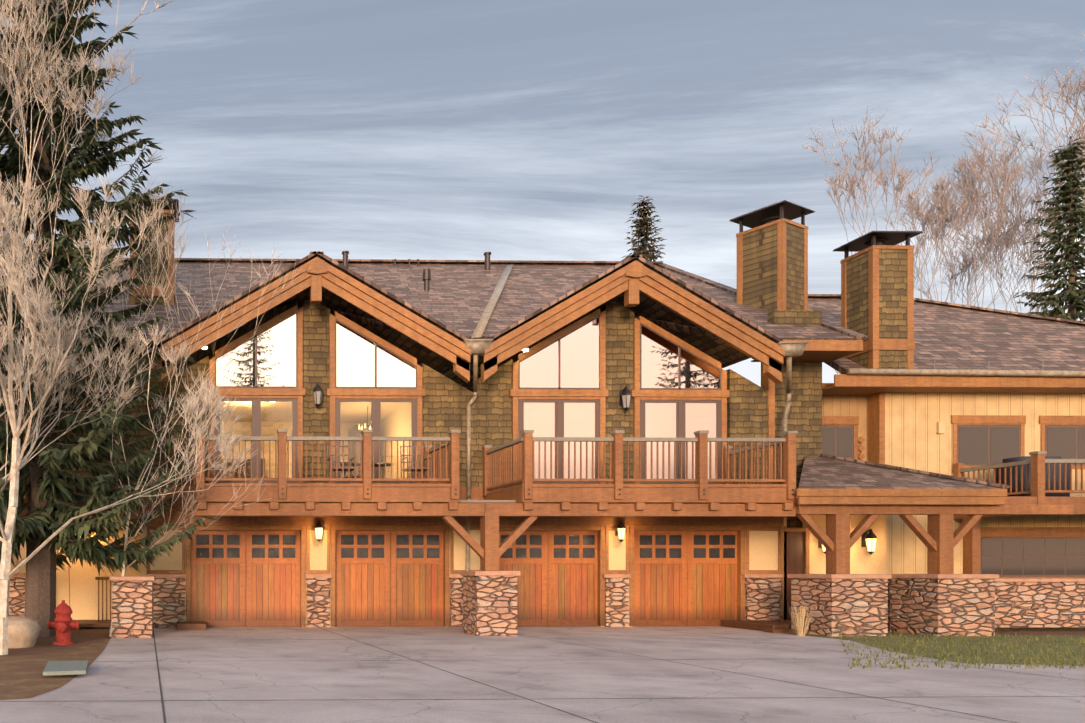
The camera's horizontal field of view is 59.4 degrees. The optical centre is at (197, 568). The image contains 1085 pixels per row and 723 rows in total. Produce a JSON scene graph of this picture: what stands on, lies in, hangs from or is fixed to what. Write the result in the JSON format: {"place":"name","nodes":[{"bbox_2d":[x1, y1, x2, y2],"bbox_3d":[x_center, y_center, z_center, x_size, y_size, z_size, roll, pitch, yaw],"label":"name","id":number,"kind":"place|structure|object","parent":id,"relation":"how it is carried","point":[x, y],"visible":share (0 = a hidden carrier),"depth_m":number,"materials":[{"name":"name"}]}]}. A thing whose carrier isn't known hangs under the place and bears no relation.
{"place":"outdoors","nodes":[
{"label":"outdoors","id":0,"kind":"place"},
{"bbox_2d":[0,637,110,699],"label":"ground bed","id":1,"kind":"object","parent":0,"point":[21,676],"visible":0.43,"depth_m":11.58,"materials":[{"name":"brown soil"}]},
{"bbox_2d":[0,627,109,655],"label":"mulch","id":2,"kind":"object","parent":1,"relation":"on","point":[82,636],"visible":0.4,"depth_m":16.12,"materials":[{"name":"brown soil"}]},
{"bbox_2d":[8,616,40,647],"bbox_3d":[-3.508,1.200,14.998,1.461,0.710,0.770,0,0,-1],"label":"rock","id":3,"kind":"object","parent":2,"relation":"on","point":[23,632],"visible":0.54,"depth_m":14.79,"materials":[{"name":"beige stone"}]},
{"bbox_2d":[47,578,78,644],"bbox_3d":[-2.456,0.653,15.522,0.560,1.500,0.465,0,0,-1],"label":"hydrant","id":4,"kind":"object","parent":2,"relation":"on","point":[63,625],"visible":0.98,"depth_m":15.46,"materials":[{"name":"red metal"}]},
{"bbox_2d":[0,0,310,654],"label":"aspen","id":5,"kind":"object","parent":2,"relation":"on","point":[38,303],"visible":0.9,"depth_m":14.47,"materials":[{"name":"beige plant"}]},
{"bbox_2d":[43,660,87,675],"bbox_3d":[-1.745,1.328,11.348,0.554,0.050,1.262,0,0,-7],"label":"utility box","id":6,"kind":"object","parent":1,"relation":"on","point":[65,667],"visible":1,"depth_m":11.09,"materials":[{"name":"grey concrete"}]},
{"bbox_2d":[220,311,600,477],"bbox_3d":[6.189,-4.098,22.504,13.222,4.419,4.440,0,0,-1],"label":"interior","id":7,"kind":"object","parent":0,"point":[274,406],"depth_m":23.52,"materials":[{"name":"yellow paint"}]},
{"bbox_2d":[0,626,1084,722],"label":"concrete","id":8,"kind":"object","parent":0,"point":[270,674],"depth_m":10.49,"materials":[{"name":"grey concrete"}]},
{"bbox_2d":[196,530,734,626],"bbox_3d":[6.489,0.243,20.394,13.300,2.310,0.050,0,0,-1],"label":"wooden door","id":9,"kind":"structure","parent":8,"relation":"on","point":[273,591],"depth_m":20.35,"materials":[{"name":"brown wood"}]},
{"bbox_2d":[0,627,1084,722],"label":"joint","id":10,"kind":"object","parent":8,"relation":"on","point":[163,708],"visible":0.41,"depth_m":9.31,"materials":[{"name":"grey concrete"}]},
{"bbox_2d":[9,576,1084,637],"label":"stone","id":11,"kind":"object","parent":8,"relation":"on","point":[483,605],"visible":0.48,"depth_m":17.88,"materials":[{"name":"stone"}]},
{"bbox_2d":[12,571,1084,581],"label":"stone cap","id":12,"kind":"object","parent":11,"relation":"on","point":[150,577],"visible":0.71,"depth_m":17.79,"materials":[{"name":"stone"}]},
{"bbox_2d":[16,209,1084,626],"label":"trim","id":13,"kind":"structure","parent":8,"relation":"on","point":[630,281],"depth_m":20.02,"materials":[{"name":"brown wood"}]},
{"bbox_2d":[0,257,867,391],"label":"roof","id":14,"kind":"structure","parent":13,"relation":"on","point":[457,296],"depth_m":23.75,"materials":[{"name":"brown tile"}]},
{"bbox_2d":[160,251,782,378],"bbox_3d":[6.173,-6.078,23.294,14.180,2.061,8.460,0,0,-1],"label":"roof side","id":15,"kind":"object","parent":14,"relation":"on","point":[723,353],"visible":0.31,"depth_m":20.61,"materials":[{"name":"brown wood"}]},
{"bbox_2d":[0,213,906,527],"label":"siding","id":16,"kind":"object","parent":13,"relation":"attached to","point":[446,399],"visible":0.5,"depth_m":20.17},
{"bbox_2d":[191,530,736,626],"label":"garage door frames","id":17,"kind":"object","parent":13,"relation":"attached to","point":[542,561],"visible":0.77,"depth_m":20.33,"materials":[{"name":"brown wood"}]},
{"bbox_2d":[196,535,734,557],"bbox_3d":[6.487,-0.525,20.365,13.027,0.552,0.008,0,0,-1],"label":"dark glass","id":18,"kind":"object","parent":17,"relation":"attached to","point":[434,552],"visible":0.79,"depth_m":20.34,"materials":[{"name":"black glass"}]},
{"bbox_2d":[76,195,922,553],"bbox_3d":[7.112,-5.091,22.171,20.230,9.522,9.009,0,0,-1],"label":"dark metal","id":19,"kind":"object","parent":13,"relation":"on","point":[772,213],"visible":0.73,"depth_m":21.70,"materials":[{"name":"grey metal"}]},
{"bbox_2d":[313,391,630,407],"bbox_3d":[6.438,-3.935,19.828,7.476,0.342,0.184,0,0,-1],"label":"lamp","id":20,"kind":"object","parent":19,"relation":"on","point":[319,398],"visible":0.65,"depth_m":19.75,"materials":[{"name":"black glass"}]},
{"bbox_2d":[315,424,875,550],"bbox_3d":[6.597,-2.087,21.196,19.122,3.359,2.496,0,0,-1],"label":"lit lamp","id":21,"kind":"object","parent":19,"relation":"attached to","point":[870,542],"visible":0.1,"depth_m":20.14,"materials":[{"name":"white glass"}]},
{"bbox_2d":[193,273,1084,504],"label":"roof fascia","id":22,"kind":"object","parent":13,"relation":"on","point":[817,356],"visible":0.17,"depth_m":20.61,"materials":[{"name":"brown wood"}]},
{"bbox_2d":[215,312,1084,576],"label":"window frames","id":23,"kind":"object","parent":13,"relation":"on","point":[376,417],"visible":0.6,"depth_m":20.01,"materials":[{"name":"brown wood"}]},
{"bbox_2d":[216,314,415,386],"bbox_3d":[2.794,-5.128,19.917,4.758,1.801,0.001,0,0,-1],"label":"window glass","id":24,"kind":"object","parent":23,"relation":"attached to","point":[276,357],"depth_m":19.91,"materials":[{"name":"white glass"}]},
{"bbox_2d":[220,401,411,477],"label":"glass doors","id":25,"kind":"structure","parent":23,"relation":"on","point":[340,428],"depth_m":19.94,"materials":[{"name":"clear glass"}]},
{"bbox_2d":[524,402,715,478],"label":"glass doors","id":26,"kind":"structure","parent":23,"relation":"attached to","point":[579,419],"depth_m":20.05,"materials":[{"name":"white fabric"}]},
{"bbox_2d":[520,318,719,387],"bbox_3d":[10.003,-5.109,20.058,4.851,1.762,0.001,0,0,-1],"label":"window glass","id":27,"kind":"object","parent":23,"relation":"in","point":[579,358],"depth_m":20.05,"materials":[{"name":"clear glass"}]},
{"bbox_2d":[822,427,1084,574],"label":"glass window","id":28,"kind":"structure","parent":23,"relation":"attached to","point":[1004,444],"depth_m":21.09,"materials":[{"name":"grey"}]},
{"bbox_2d":[784,532,804,619],"bbox_3d":[14.357,0.230,20.409,0.532,2.224,0.050,0,0,-1],"label":"entry door","id":29,"kind":"structure","parent":13,"relation":"attached to","point":[795,555],"depth_m":20.38,"materials":[{"name":"brown wood"}]},
{"bbox_2d":[822,396,866,460],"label":"wall","id":30,"kind":"structure","parent":13,"relation":"attached to","point":[844,405],"depth_m":21.38,"materials":[{"name":"beige wood"}]},
{"bbox_2d":[798,453,1009,488],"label":"roof","id":31,"kind":"structure","parent":13,"relation":"on","point":[825,471],"depth_m":18.52,"materials":[{"name":"brown tile"}]},
{"bbox_2d":[808,294,1084,373],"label":"roof","id":32,"kind":"structure","parent":13,"relation":"attached to","point":[947,335],"depth_m":22.66,"materials":[{"name":"brown tile"}]},
{"bbox_2d":[23,432,1084,632],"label":"deck wood","id":33,"kind":"object","parent":8,"relation":"on","point":[940,539],"visible":0.92,"depth_m":17.82,"materials":[{"name":"brown wood"}]},
{"bbox_2d":[192,429,1084,501],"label":"handrail","id":34,"kind":"object","parent":33,"relation":"on","point":[518,440],"visible":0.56,"depth_m":17.81,"materials":[{"name":"wood"}]},
{"bbox_2d":[996,456,1069,496],"bbox_3d":[19.608,-2.088,19.936,1.200,1.020,0.600,0,0,-1],"label":"balcony railing","id":35,"kind":"object","parent":33,"relation":"on","point":[1015,459],"visible":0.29,"depth_m":19.64,"materials":[{"name":"brown wood"}]},
{"bbox_2d":[462,264,1084,570],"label":"copper","id":36,"kind":"object","parent":8,"relation":"on","point":[791,349],"visible":0.77,"depth_m":20.11,"materials":[{"name":"brown metal"}]},
{"bbox_2d":[98,440,1082,621],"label":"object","id":37,"kind":"object","parent":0,"point":[436,455],"visible":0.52,"depth_m":17.86,"materials":[{"name":"brown wood"}]},
{"bbox_2d":[721,626,1084,669],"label":"lawn","id":38,"kind":"structure","parent":0,"point":[1036,650],"depth_m":14.76,"materials":[{"name":"green plant"}]},
{"bbox_2d":[788,603,817,635],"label":"dry grass","id":39,"kind":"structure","parent":38,"relation":"on","point":[799,625],"depth_m":17.47,"materials":[{"name":"beige plant"}]},
{"bbox_2d":[801,32,1084,373],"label":"bare trees","id":40,"kind":"object","parent":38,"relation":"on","point":[1001,240],"visible":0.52,"depth_m":37.13,"materials":[{"name":"beige plant"}]},
{"bbox_2d":[995,630,1084,634],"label":"mulch","id":41,"kind":"object","parent":38,"relation":"on","point":[1050,632],"visible":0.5,"depth_m":18.36,"materials":[{"name":"brown soil"}]},
{"bbox_2d":[885,393,1084,573],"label":"exterior wall","id":42,"kind":"structure","parent":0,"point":[914,440],"depth_m":21.06,"materials":[{"name":"beige wood"}]},
{"label":"ground","id":43,"kind":"structure","parent":0,"visible":0},
{"bbox_2d":[0,422,944,626],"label":"plaster","id":44,"kind":"object","parent":43,"relation":"on","point":[763,550],"visible":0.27,"depth_m":20.42,"materials":[{"name":"beige paint"}]},
{"bbox_2d":[0,1,1084,636],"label":"bark","id":45,"kind":"object","parent":43,"relation":"on","point":[40,585],"visible":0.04,"depth_m":17.31,"materials":[{"name":"brown plant"}]},
{"bbox_2d":[0,0,1084,575],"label":"needles","id":46,"kind":"object","parent":45,"relation":"on","point":[90,550],"visible":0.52,"depth_m":17.08,"materials":[{"name":"green plant"}]},
{"bbox_2d":[620,196,666,260],"bbox_3d":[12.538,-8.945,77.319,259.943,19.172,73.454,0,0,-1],"label":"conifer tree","id":47,"kind":"object","parent":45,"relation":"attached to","point":[640,247],"visible":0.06,"depth_m":42.24,"materials":[{"name":"green plant"}]}
]}

